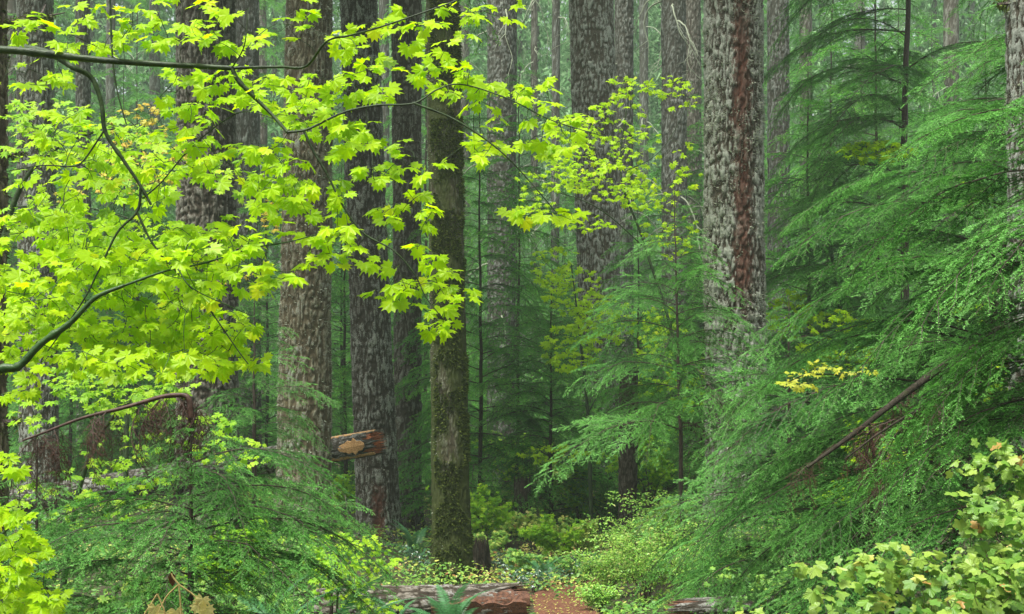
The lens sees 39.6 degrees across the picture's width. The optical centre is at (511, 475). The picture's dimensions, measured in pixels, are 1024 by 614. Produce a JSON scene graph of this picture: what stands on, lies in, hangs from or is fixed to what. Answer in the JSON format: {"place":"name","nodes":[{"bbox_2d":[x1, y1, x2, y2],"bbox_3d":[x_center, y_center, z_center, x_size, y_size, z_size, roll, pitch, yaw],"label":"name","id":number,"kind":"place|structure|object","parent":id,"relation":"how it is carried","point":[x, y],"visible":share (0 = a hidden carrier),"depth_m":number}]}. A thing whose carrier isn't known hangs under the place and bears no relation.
{"place":"outdoors","nodes":[
{"label":"outdoors","id":0,"kind":"place"},
{"bbox_2d":[9,423,1009,613],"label":"ground","id":1,"kind":"structure","parent":0,"point":[516,545],"depth_m":23.93},
{"bbox_2d":[6,0,17,455],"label":"fir tree","id":2,"kind":"object","parent":1,"relation":"on","point":[11,6],"visible":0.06,"depth_m":59.73},
{"bbox_2d":[0,0,65,570],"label":"fir tree","id":3,"kind":"object","parent":1,"relation":"on","point":[4,203],"visible":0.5,"depth_m":12.96},
{"bbox_2d":[0,451,74,613],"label":"vine maple","id":4,"kind":"object","parent":1,"relation":"on","point":[26,596],"visible":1,"depth_m":5.77},
{"bbox_2d":[15,0,64,524],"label":"fir tree","id":5,"kind":"object","parent":1,"relation":"on","point":[43,65],"visible":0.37,"depth_m":29.68},
{"bbox_2d":[0,431,133,613],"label":"hemlock tree","id":6,"kind":"object","parent":1,"relation":"on","point":[36,526],"visible":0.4,"depth_m":10.49},
{"bbox_2d":[6,0,132,471],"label":"hemlock tree","id":7,"kind":"object","parent":1,"relation":"on","point":[10,174],"visible":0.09,"depth_m":46.98},
{"bbox_2d":[7,229,153,495],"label":"hemlock tree","id":8,"kind":"object","parent":1,"relation":"on","point":[67,403],"visible":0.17,"depth_m":33.79},
{"bbox_2d":[75,0,92,476],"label":"fir tree","id":9,"kind":"object","parent":1,"relation":"on","point":[83,91],"visible":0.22,"depth_m":37.84},
{"bbox_2d":[11,393,216,516],"bbox_3d":[-2.532,-0.097,9.019,1.320,0.860,0.424,0,0,0],"label":"dead branch","id":10,"kind":"object","parent":1,"relation":"on","point":[189,412],"visible":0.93,"depth_m":8.99},
{"bbox_2d":[97,0,133,460],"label":"fir tree","id":11,"kind":"object","parent":1,"relation":"on","point":[110,87],"visible":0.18,"depth_m":61.84},
{"bbox_2d":[58,101,175,478],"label":"hemlock tree","id":12,"kind":"object","parent":1,"relation":"on","point":[159,230],"visible":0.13,"depth_m":35.80},
{"bbox_2d":[58,67,175,468],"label":"hemlock tree","id":13,"kind":"object","parent":1,"relation":"on","point":[129,144],"visible":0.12,"depth_m":46.91},
{"bbox_2d":[63,583,173,613],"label":"leafy shrub","id":14,"kind":"object","parent":1,"relation":"on","point":[103,599],"visible":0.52,"depth_m":8.64},
{"bbox_2d":[46,569,214,613],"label":"leafy shrub","id":15,"kind":"object","parent":1,"relation":"on","point":[129,583],"visible":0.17,"depth_m":11.10},
{"bbox_2d":[0,98,263,270],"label":"vine maple","id":16,"kind":"object","parent":1,"relation":"on","point":[24,118],"visible":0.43,"depth_m":9.68},
{"bbox_2d":[91,0,175,443],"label":"hemlock tree","id":17,"kind":"object","parent":1,"relation":"on","point":[137,77],"visible":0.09,"depth_m":69.81},
{"bbox_2d":[6,366,269,591],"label":"vine maple","id":18,"kind":"object","parent":1,"relation":"on","point":[106,404],"visible":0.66,"depth_m":11.54},
{"bbox_2d":[122,0,160,441],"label":"fir tree","id":19,"kind":"object","parent":1,"relation":"on","point":[154,82],"visible":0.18,"depth_m":69.78},
{"bbox_2d":[0,0,289,390],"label":"vine maple","id":20,"kind":"object","parent":1,"relation":"on","point":[141,314],"visible":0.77,"depth_m":5.79},
{"bbox_2d":[54,103,281,549],"bbox_3d":[-5.769,-2.521,23.974,4.067,7.838,3.106,0,0,0],"label":"vine maple","id":21,"kind":"object","parent":1,"relation":"on","point":[155,111],"visible":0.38,"depth_m":23.96},
{"bbox_2d":[0,214,339,406],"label":"vine maple","id":22,"kind":"object","parent":1,"relation":"on","point":[90,360],"visible":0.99,"depth_m":5.26},
{"bbox_2d":[144,571,214,613],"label":"wilted plant","id":23,"kind":"object","parent":1,"relation":"on","point":[199,605],"visible":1,"depth_m":7.00},
{"bbox_2d":[114,0,262,455],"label":"hemlock tree","id":24,"kind":"object","parent":1,"relation":"on","point":[161,33],"visible":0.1,"depth_m":57.17},
{"bbox_2d":[108,69,279,466],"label":"hemlock tree","id":25,"kind":"object","parent":1,"relation":"on","point":[272,240],"visible":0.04,"depth_m":46.51},
{"bbox_2d":[9,429,387,513],"bbox_3d":[-6.326,0.015,26.565,8.486,0.560,0.550,-9,-2,14],"label":"fallen log","id":26,"kind":"object","parent":1,"relation":"on","point":[357,445],"visible":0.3,"depth_m":26.08},
{"bbox_2d":[1,420,397,613],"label":"hemlock tree","id":27,"kind":"object","parent":1,"relation":"on","point":[207,546],"visible":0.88,"depth_m":8.75},
{"bbox_2d":[181,517,286,605],"bbox_3d":[-2.935,0.988,14.998,1.139,1.150,0.904,0,0,0],"label":"leafy shrub","id":28,"kind":"object","parent":1,"relation":"on","point":[211,568],"visible":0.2,"depth_m":14.93},
{"bbox_2d":[171,574,310,613],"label":"leafy shrub","id":29,"kind":"object","parent":1,"relation":"on","point":[259,596],"visible":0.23,"depth_m":11.87},
{"bbox_2d":[135,298,352,596],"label":"hemlock tree","id":30,"kind":"object","parent":1,"relation":"on","point":[279,381],"visible":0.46,"depth_m":18.92},
{"bbox_2d":[235,0,261,483],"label":"fir tree","id":31,"kind":"object","parent":1,"relation":"on","point":[248,128],"visible":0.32,"depth_m":40.69},
{"bbox_2d":[165,0,339,538],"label":"fir tree","id":32,"kind":"object","parent":1,"relation":"on","point":[196,204],"visible":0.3,"depth_m":26.55},
{"bbox_2d":[259,0,283,440],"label":"fir tree","id":33,"kind":"object","parent":1,"relation":"on","point":[263,130],"visible":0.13,"depth_m":65.79},
{"bbox_2d":[259,0,284,446],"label":"hemlock tree","id":34,"kind":"object","parent":1,"relation":"on","point":[273,310],"visible":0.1,"depth_m":57.96},
{"bbox_2d":[237,166,353,493],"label":"hemlock tree","id":35,"kind":"object","parent":1,"relation":"on","point":[263,420],"visible":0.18,"depth_m":37.96},
{"bbox_2d":[0,0,603,343],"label":"vine maple","id":36,"kind":"object","parent":1,"relation":"on","point":[296,203],"visible":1,"depth_m":5.40},
{"bbox_2d":[270,0,336,558],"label":"fir tree","id":37,"kind":"object","parent":1,"relation":"on","point":[305,313],"visible":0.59,"depth_m":23.65},
{"bbox_2d":[233,489,405,613],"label":"hemlock tree","id":38,"kind":"object","parent":1,"relation":"on","point":[331,602],"visible":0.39,"depth_m":12.83},
{"bbox_2d":[228,570,429,613],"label":"sword fern","id":39,"kind":"object","parent":1,"relation":"on","point":[343,606],"visible":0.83,"depth_m":10.26},
{"bbox_2d":[331,470,355,522],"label":"leafy shrub","id":40,"kind":"object","parent":1,"relation":"on","point":[344,486],"visible":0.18,"depth_m":29.82},
{"bbox_2d":[261,143,430,483],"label":"hemlock tree","id":41,"kind":"object","parent":1,"relation":"on","point":[340,334],"visible":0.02,"depth_m":46.78},
{"bbox_2d":[263,159,430,504],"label":"hemlock tree","id":42,"kind":"object","parent":1,"relation":"on","point":[345,388],"visible":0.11,"depth_m":33.96},
{"bbox_2d":[300,531,404,613],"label":"vine maple","id":43,"kind":"object","parent":1,"relation":"on","point":[392,562],"visible":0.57,"depth_m":10.41},
{"bbox_2d":[338,0,405,546],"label":"fir tree","id":44,"kind":"object","parent":1,"relation":"on","point":[377,491],"visible":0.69,"depth_m":27.17},
{"bbox_2d":[330,136,430,450],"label":"hemlock tree","id":45,"kind":"object","parent":1,"relation":"on","point":[391,252],"visible":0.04,"depth_m":57.95},
{"bbox_2d":[379,0,391,282],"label":"fir tree","id":46,"kind":"object","parent":1,"relation":"on","point":[383,5],"visible":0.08,"depth_m":61.81},
{"bbox_2d":[332,0,493,479],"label":"hemlock tree","id":47,"kind":"object","parent":1,"relation":"on","point":[425,241],"visible":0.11,"depth_m":46.94},
{"bbox_2d":[332,238,500,498],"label":"hemlock tree","id":48,"kind":"object","parent":1,"relation":"on","point":[425,361],"visible":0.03,"depth_m":39.68},
{"bbox_2d":[314,582,533,613],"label":"fallen log","id":49,"kind":"object","parent":1,"relation":"on","point":[508,598],"visible":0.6,"depth_m":15.21},
{"bbox_2d":[390,0,500,529],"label":"fir tree","id":50,"kind":"object","parent":1,"relation":"on","point":[406,123],"visible":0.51,"depth_m":30.73},
{"bbox_2d":[425,0,477,584],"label":"fir tree","id":51,"kind":"object","parent":1,"relation":"on","point":[452,538],"visible":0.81,"depth_m":20.78},
{"bbox_2d":[407,578,498,613],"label":"sword fern","id":52,"kind":"object","parent":1,"relation":"on","point":[447,609],"visible":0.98,"depth_m":13.55},
{"bbox_2d":[425,483,518,541],"bbox_3d":[-0.723,0.773,25.917,1.718,1.404,1.151,0,0,0],"label":"leafy shrub","id":53,"kind":"object","parent":1,"relation":"on","point":[479,505],"visible":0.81,"depth_m":25.95},
{"bbox_2d":[460,0,487,352],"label":"fir tree","id":54,"kind":"object","parent":1,"relation":"on","point":[464,44],"visible":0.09,"depth_m":79.78},
{"bbox_2d":[472,534,491,577],"bbox_3d":[-0.476,1.459,22.198,0.352,1.127,0.355,-3,0,0],"label":"stump","id":55,"kind":"object","parent":1,"relation":"on","point":[481,552],"visible":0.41,"depth_m":22.08},
{"bbox_2d":[391,99,592,539],"bbox_3d":[-0.890,-3.225,30.202,5.339,10.201,5.260,0,0,0],"label":"hemlock tree","id":56,"kind":"object","parent":1,"relation":"on","point":[497,352],"visible":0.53,"depth_m":29.86},
{"bbox_2d":[421,63,581,504],"bbox_3d":[-0.003,-4.272,37.173,6.436,12.970,6.695,0,0,0],"label":"hemlock tree","id":57,"kind":"object","parent":1,"relation":"on","point":[473,353],"visible":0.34,"depth_m":36.84},
{"bbox_2d":[462,0,550,483],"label":"fir tree","id":58,"kind":"object","parent":1,"relation":"on","point":[501,60],"visible":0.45,"depth_m":45.61},
{"bbox_2d":[462,0,550,428],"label":"hemlock tree","id":59,"kind":"object","parent":1,"relation":"on","point":[467,184],"visible":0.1,"depth_m":69.80},
{"bbox_2d":[7,450,1006,613],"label":"ground cover","id":60,"kind":"object","parent":1,"relation":"on","point":[551,581],"visible":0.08,"depth_m":20.41},
{"bbox_2d":[17,0,1006,445],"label":"distant forest","id":61,"kind":"object","parent":1,"relation":"on","point":[523,38],"visible":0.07,"depth_m":88.84},
{"bbox_2d":[485,507,557,547],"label":"leafy shrub","id":62,"kind":"object","parent":1,"relation":"on","point":[520,518],"visible":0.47,"depth_m":26.90},
{"bbox_2d":[513,474,531,537],"bbox_3d":[0.213,0.825,29.002,0.408,1.738,0.403,0,0,0],"label":"stump","id":63,"kind":"object","parent":1,"relation":"on","point":[520,490],"visible":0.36,"depth_m":28.85},
{"bbox_2d":[465,176,582,470],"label":"hemlock tree","id":64,"kind":"object","parent":1,"relation":"on","point":[529,378],"visible":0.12,"depth_m":57.56},
{"bbox_2d":[501,547,553,581],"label":"leafy shrub","id":65,"kind":"object","parent":1,"relation":"on","point":[523,563],"visible":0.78,"depth_m":20.90},
{"bbox_2d":[497,562,572,591],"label":"salal clump","id":66,"kind":"object","parent":1,"relation":"on","point":[535,574],"visible":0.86,"depth_m":19.54},
{"bbox_2d":[517,0,565,445],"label":"fir tree","id":67,"kind":"object","parent":1,"relation":"on","point":[534,37],"visible":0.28,"depth_m":69.86},
{"bbox_2d":[520,0,576,469],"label":"fir tree","id":68,"kind":"object","parent":1,"relation":"on","point":[556,33],"visible":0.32,"depth_m":57.86},
{"bbox_2d":[520,142,581,452],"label":"hemlock tree","id":69,"kind":"object","parent":1,"relation":"on","point":[564,230],"visible":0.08,"depth_m":69.84},
{"bbox_2d":[517,510,594,564],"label":"leafy shrub","id":70,"kind":"object","parent":1,"relation":"on","point":[547,533],"visible":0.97,"depth_m":23.92},
{"bbox_2d":[469,285,645,536],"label":"hemlock tree","id":71,"kind":"object","parent":1,"relation":"on","point":[606,486],"visible":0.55,"depth_m":29.67},
{"bbox_2d":[552,517,604,556],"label":"leafy shrub","id":72,"kind":"object","parent":1,"relation":"on","point":[587,536],"visible":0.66,"depth_m":24.01},
{"bbox_2d":[543,551,621,584],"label":"leafy shrub","id":73,"kind":"object","parent":1,"relation":"on","point":[565,564],"visible":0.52,"depth_m":20.40},
{"bbox_2d":[550,461,616,522],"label":"leafy shrub","id":74,"kind":"object","parent":1,"relation":"on","point":[577,504],"visible":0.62,"depth_m":29.89},
{"bbox_2d":[515,187,653,470],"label":"hemlock tree","id":75,"kind":"object","parent":1,"relation":"on","point":[569,292],"visible":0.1,"depth_m":57.40},
{"bbox_2d":[568,0,621,499],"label":"fir tree","id":76,"kind":"object","parent":1,"relation":"on","point":[592,53],"visible":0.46,"depth_m":35.52},
{"bbox_2d":[565,579,627,612],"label":"huckleberry bush","id":77,"kind":"object","parent":1,"relation":"on","point":[599,595],"visible":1,"depth_m":16.54},
{"bbox_2d":[516,246,687,536],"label":"vine maple","id":78,"kind":"object","parent":1,"relation":"on","point":[578,312],"visible":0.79,"depth_m":26.97},
{"bbox_2d":[562,546,643,590],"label":"huckleberry bush","id":79,"kind":"object","parent":1,"relation":"on","point":[605,577],"visible":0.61,"depth_m":18.22},
{"bbox_2d":[548,0,663,354],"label":"fir tree","id":80,"kind":"object","parent":1,"relation":"on","point":[624,28],"visible":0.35,"depth_m":43.75},
{"bbox_2d":[514,75,701,528],"bbox_3d":[1.341,-2.217,19.012,2.723,6.647,2.936,0,0,0],"label":"vine maple","id":81,"kind":"object","parent":1,"relation":"on","point":[604,168],"visible":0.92,"depth_m":18.88},
{"bbox_2d":[535,207,700,519],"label":"hemlock tree","id":82,"kind":"object","parent":1,"relation":"on","point":[600,395],"visible":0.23,"depth_m":32.78},
{"bbox_2d":[618,353,637,537],"bbox_3d":[2.122,-0.340,26.003,0.380,3.877,0.379,0,0,0],"label":"snag","id":83,"kind":"object","parent":1,"relation":"on","point":[628,469],"visible":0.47,"depth_m":25.86},
{"bbox_2d":[582,509,674,579],"bbox_3d":[1.740,0.992,19.968,1.514,1.077,0.817,0,0,0],"label":"huckleberry bush","id":84,"kind":"object","parent":1,"relation":"on","point":[616,535],"visible":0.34,"depth_m":19.89},
{"bbox_2d":[577,525,693,606],"bbox_3d":[1.603,1.087,16.765,1.660,1.025,1.026,0,0,0],"label":"huckleberry bush","id":85,"kind":"object","parent":1,"relation":"on","point":[642,561],"visible":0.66,"depth_m":16.74},
{"bbox_2d":[593,429,683,511],"bbox_3d":[2.464,-0.087,28.036,1.890,1.760,1.301,0,0,0],"label":"leafy shrub","id":86,"kind":"object","parent":1,"relation":"on","point":[653,477],"visible":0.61,"depth_m":27.98},
{"bbox_2d":[633,0,661,399],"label":"fir tree","id":87,"kind":"object","parent":1,"relation":"on","point":[643,77],"visible":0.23,"depth_m":71.81},
{"bbox_2d":[614,0,703,457],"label":"fir tree","id":88,"kind":"object","parent":1,"relation":"on","point":[673,37],"visible":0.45,"depth_m":44.67},
{"bbox_2d":[605,488,716,578],"bbox_3d":[1.960,0.771,18.532,1.546,1.246,1.032,0,0,0],"label":"huckleberry bush","id":89,"kind":"object","parent":1,"relation":"on","point":[677,522],"visible":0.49,"depth_m":18.41},
{"bbox_2d":[633,80,703,456],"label":"hemlock tree","id":90,"kind":"object","parent":1,"relation":"on","point":[657,183],"visible":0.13,"depth_m":46.75},
{"bbox_2d":[524,183,819,589],"bbox_3d":[1.943,-0.945,16.843,3.605,5.100,3.194,0,0,0],"label":"hemlock tree","id":91,"kind":"object","parent":1,"relation":"on","point":[678,416],"visible":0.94,"depth_m":16.83},
{"bbox_2d":[645,0,703,454],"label":"fir tree","id":92,"kind":"object","parent":1,"relation":"on","point":[693,16],"visible":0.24,"depth_m":51.71},
{"bbox_2d":[628,515,768,595],"bbox_3d":[2.204,0.939,16.205,1.708,1.068,1.107,0,0,0],"label":"huckleberry bush","id":93,"kind":"object","parent":1,"relation":"on","point":[668,544],"visible":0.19,"depth_m":16.12},
{"bbox_2d":[602,213,806,507],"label":"hemlock tree","id":94,"kind":"object","parent":1,"relation":"on","point":[685,306],"visible":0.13,"depth_m":29.55},
{"bbox_2d":[634,109,834,453],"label":"hemlock tree","id":95,"kind":"object","parent":1,"relation":"on","point":[690,159],"visible":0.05,"depth_m":46.57},
{"bbox_2d":[695,0,775,541],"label":"fir tree","id":96,"kind":"object","parent":1,"relation":"on","point":[733,131],"visible":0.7,"depth_m":19.66},
{"bbox_2d":[662,595,819,613],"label":"fallen log","id":97,"kind":"object","parent":1,"relation":"on","point":[693,605],"visible":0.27,"depth_m":13.45},
{"bbox_2d":[632,297,909,613],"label":"hemlock tree","id":98,"kind":"object","parent":1,"relation":"on","point":[705,572],"visible":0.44,"depth_m":14.35},
{"bbox_2d":[767,0,791,457],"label":"fir tree","id":99,"kind":"object","parent":1,"relation":"on","point":[776,87],"visible":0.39,"depth_m":40.75},
{"bbox_2d":[765,0,824,431],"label":"fir tree","id":100,"kind":"object","parent":1,"relation":"on","point":[807,24],"visible":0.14,"depth_m":59.78},
{"bbox_2d":[703,565,891,613],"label":"leafy shrub","id":101,"kind":"object","parent":1,"relation":"on","point":[729,573],"visible":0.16,"depth_m":12.94},
{"bbox_2d":[651,60,960,510],"bbox_3d":[5.363,-3.123,25.879,5.637,9.030,4.833,0,0,0],"label":"hemlock tree","id":102,"kind":"object","parent":1,"relation":"on","point":[801,281],"visible":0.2,"depth_m":25.73},
{"bbox_2d":[775,359,878,590],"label":"vine maple","id":103,"kind":"object","parent":1,"relation":"on","point":[800,388],"visible":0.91,"depth_m":9.96},
{"bbox_2d":[663,140,1007,506],"bbox_3d":[5.281,-2.078,22.005,5.484,7.068,7.107,0,0,0],"label":"vine maple","id":104,"kind":"object","parent":1,"relation":"on","point":[863,159],"visible":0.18,"depth_m":22.00},
{"bbox_2d":[656,0,1022,613],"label":"hemlock tree","id":105,"kind":"object","parent":1,"relation":"on","point":[857,514],"visible":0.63,"depth_m":10.73},
{"bbox_2d":[764,0,926,440],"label":"hemlock tree","id":106,"kind":"object","parent":1,"relation":"on","point":[805,75],"visible":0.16,"depth_m":46.81},
{"bbox_2d":[698,0,1006,486],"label":"hemlock tree","id":107,"kind":"object","parent":1,"relation":"on","point":[904,73],"visible":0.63,"depth_m":22.34},
{"bbox_2d":[795,0,943,434],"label":"hemlock tree","id":108,"kind":"object","parent":1,"relation":"on","point":[852,46],"visible":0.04,"depth_m":57.97},
{"bbox_2d":[735,542,1023,613],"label":"thimbleberry bush","id":109,"kind":"object","parent":1,"relation":"on","point":[886,569],"visible":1,"depth_m":5.59},
{"bbox_2d":[767,0,1007,485],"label":"hemlock tree","id":110,"kind":"object","parent":1,"relation":"on","point":[839,48],"visible":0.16,"depth_m":29.87},
{"bbox_2d":[802,0,1005,453],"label":"hemlock tree","id":111,"kind":"object","parent":1,"relation":"on","point":[914,117],"visible":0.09,"depth_m":46.75},
{"bbox_2d":[857,12,984,441],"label":"hemlock tree","id":112,"kind":"object","parent":1,"relation":"on","point":[961,91],"visible":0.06,"depth_m":57.95},
{"bbox_2d":[847,0,1007,501],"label":"hemlock tree","id":113,"kind":"object","parent":1,"relation":"on","point":[941,110],"visible":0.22,"depth_m":13.19},
{"bbox_2d":[852,20,1008,491],"bbox_3d":[9.025,-3.516,27.033,5.568,10.316,5.052,0,0,0],"label":"hemlock tree","id":114,"kind":"object","parent":1,"relation":"on","point":[958,87],"visible":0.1,"depth_m":26.95},
{"bbox_2d":[838,59,1023,613],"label":"hemlock tree","id":115,"kind":"object","parent":1,"relation":"on","point":[978,415],"visible":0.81,"depth_m":7.32},
{"bbox_2d":[881,0,996,410],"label":"hemlock tree","id":116,"kind":"object","parent":1,"relation":"on","point":[937,28],"visible":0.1,"depth_m":69.91},
{"bbox_2d":[928,0,980,338],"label":"fir tree","id":117,"kind":"object","parent":1,"relation":"on","point":[952,23],"visible":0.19,"depth_m":57.74},
{"bbox_2d":[921,483,1023,613],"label":"thimbleberry bush","id":118,"kind":"object","parent":1,"relation":"on","point":[984,523],"visible":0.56,"depth_m":5.96},
{"bbox_2d":[945,436,1023,600],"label":"thimbleberry bush","id":119,"kind":"object","parent":1,"relation":"on","point":[1009,466],"visible":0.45,"depth_m":6.68},
{"bbox_2d":[993,0,1023,551],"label":"fir tree","id":120,"kind":"object","parent":1,"relation":"on","point":[1013,10],"visible":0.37,"depth_m":9.93},
{"bbox_2d":[530,560,624,613],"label":"path","id":121,"kind":"structure","parent":0,"point":[559,605],"depth_m":17.66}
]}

